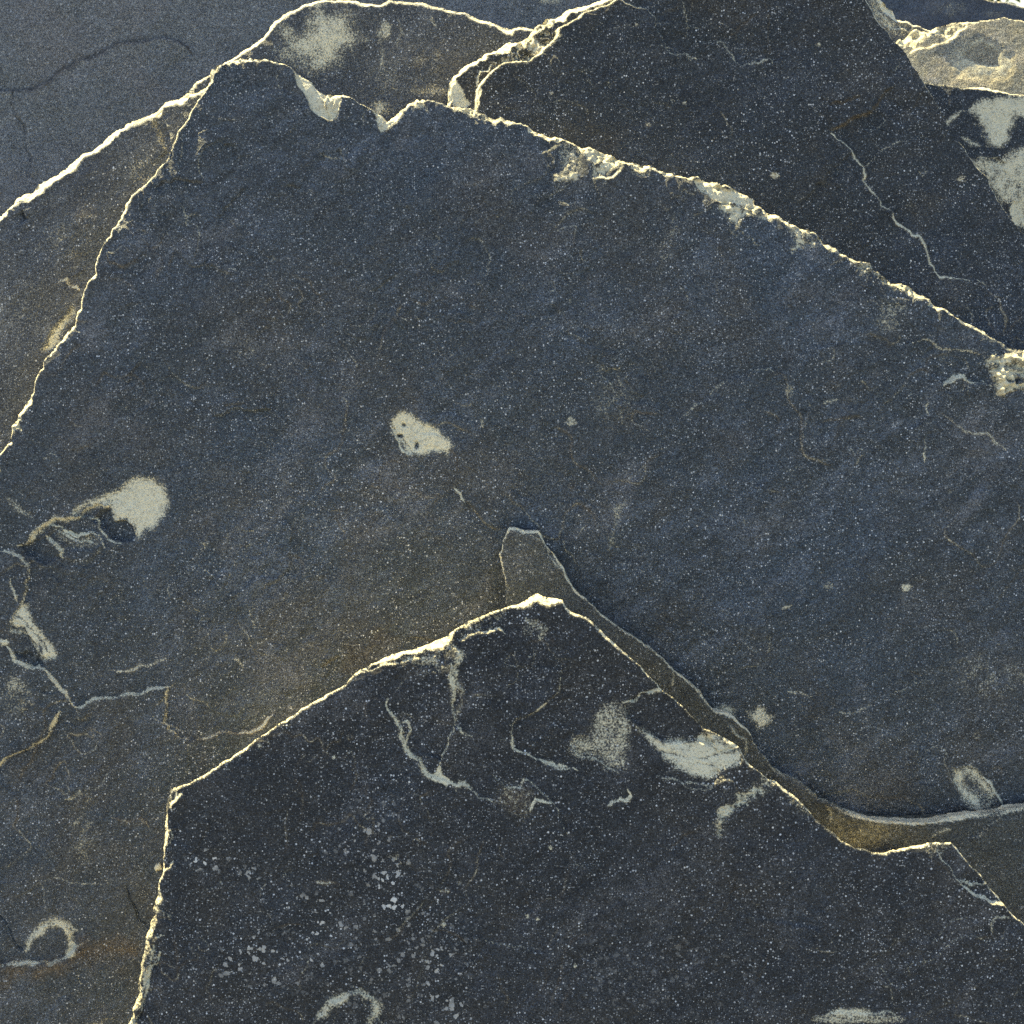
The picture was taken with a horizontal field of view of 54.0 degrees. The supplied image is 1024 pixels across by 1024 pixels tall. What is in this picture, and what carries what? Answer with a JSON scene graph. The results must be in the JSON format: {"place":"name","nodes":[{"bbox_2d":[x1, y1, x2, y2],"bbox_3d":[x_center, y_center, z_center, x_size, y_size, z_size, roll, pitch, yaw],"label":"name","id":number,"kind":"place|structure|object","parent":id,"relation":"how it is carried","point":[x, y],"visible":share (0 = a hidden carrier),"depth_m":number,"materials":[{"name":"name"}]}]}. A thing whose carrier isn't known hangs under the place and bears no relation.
{"place":"outdoors","nodes":[
{"label":"outdoors","id":0,"kind":"place"},
{"bbox_2d":[988,0,1019,4],"bbox_3d":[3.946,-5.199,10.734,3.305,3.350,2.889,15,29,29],"label":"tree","id":1,"kind":"object","parent":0,"point":[1006,1],"depth_m":10.52,"materials":[{"name":"stone"}]},
{"bbox_2d":[994,0,1023,6],"label":"sky","id":2,"kind":"structure","parent":0,"point":[1021,4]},
{"label":"ground","id":3,"kind":"structure","parent":0,"visible":0},
{"bbox_2d":[0,88,205,452],"bbox_3d":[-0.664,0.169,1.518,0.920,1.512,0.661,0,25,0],"label":"stone slab","id":4,"kind":"structure","parent":3,"relation":"on","point":[55,232],"depth_m":1.46,"materials":[{"name":"stone"}]},
{"bbox_2d":[0,0,600,216],"bbox_3d":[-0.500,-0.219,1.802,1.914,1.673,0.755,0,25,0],"label":"stone slab","id":5,"kind":"structure","parent":3,"relation":"on","point":[78,78],"depth_m":1.75,"materials":[{"name":"grey stone"}]},
{"bbox_2d":[181,0,533,121],"bbox_3d":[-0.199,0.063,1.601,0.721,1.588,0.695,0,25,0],"label":"stone slab","id":6,"kind":"structure","parent":3,"relation":"on","point":[388,60],"depth_m":1.53,"materials":[{"name":"stone"}]},
{"bbox_2d":[0,58,1023,1023],"bbox_3d":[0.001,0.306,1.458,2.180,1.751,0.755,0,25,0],"label":"stone slab","id":7,"kind":"structure","parent":3,"relation":"on","point":[330,394],"depth_m":1.42,"materials":[{"name":"stone"}]},
{"bbox_2d":[129,594,1023,1023],"bbox_3d":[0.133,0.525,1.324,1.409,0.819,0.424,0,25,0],"label":"stone slab","id":8,"kind":"structure","parent":3,"relation":"on","point":[537,808],"depth_m":1.26,"materials":[{"name":"stone"}]},
{"bbox_2d":[447,0,1023,349],"bbox_3d":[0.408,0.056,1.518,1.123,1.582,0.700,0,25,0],"label":"stone slab","id":9,"kind":"structure","parent":3,"relation":"on","point":[824,121],"depth_m":1.45,"materials":[{"name":"stone"}]},
{"bbox_2d":[499,527,1023,923],"bbox_3d":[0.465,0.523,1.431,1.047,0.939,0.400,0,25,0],"label":"stone slab","id":10,"kind":"structure","parent":3,"relation":"on","point":[988,843],"depth_m":1.41,"materials":[{"name":"stone"}]},
{"bbox_2d":[866,0,929,42],"bbox_3d":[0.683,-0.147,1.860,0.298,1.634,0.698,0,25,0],"label":"stone slab","id":11,"kind":"structure","parent":3,"relation":"on","point":[897,30],"depth_m":1.80,"materials":[{"name":"stone"}]},
{"bbox_2d":[881,0,1023,30],"bbox_3d":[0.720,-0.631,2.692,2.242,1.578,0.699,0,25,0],"label":"stone slab","id":12,"kind":"structure","parent":3,"relation":"on","point":[930,15],"depth_m":2.56,"materials":[{"name":"black stone"}]},
{"bbox_2d":[896,17,1023,94],"bbox_3d":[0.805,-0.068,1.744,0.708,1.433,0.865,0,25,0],"label":"stone slab","id":13,"kind":"structure","parent":3,"relation":"on","point":[988,54],"depth_m":1.75,"materials":[{"name":"grey stone"}]},
{"bbox_2d":[925,83,1023,233],"bbox_3d":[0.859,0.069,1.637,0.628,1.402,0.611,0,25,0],"label":"stone slab","id":14,"kind":"structure","parent":3,"relation":"on","point":[985,125],"depth_m":1.58,"materials":[{"name":"stone"}]}
]}

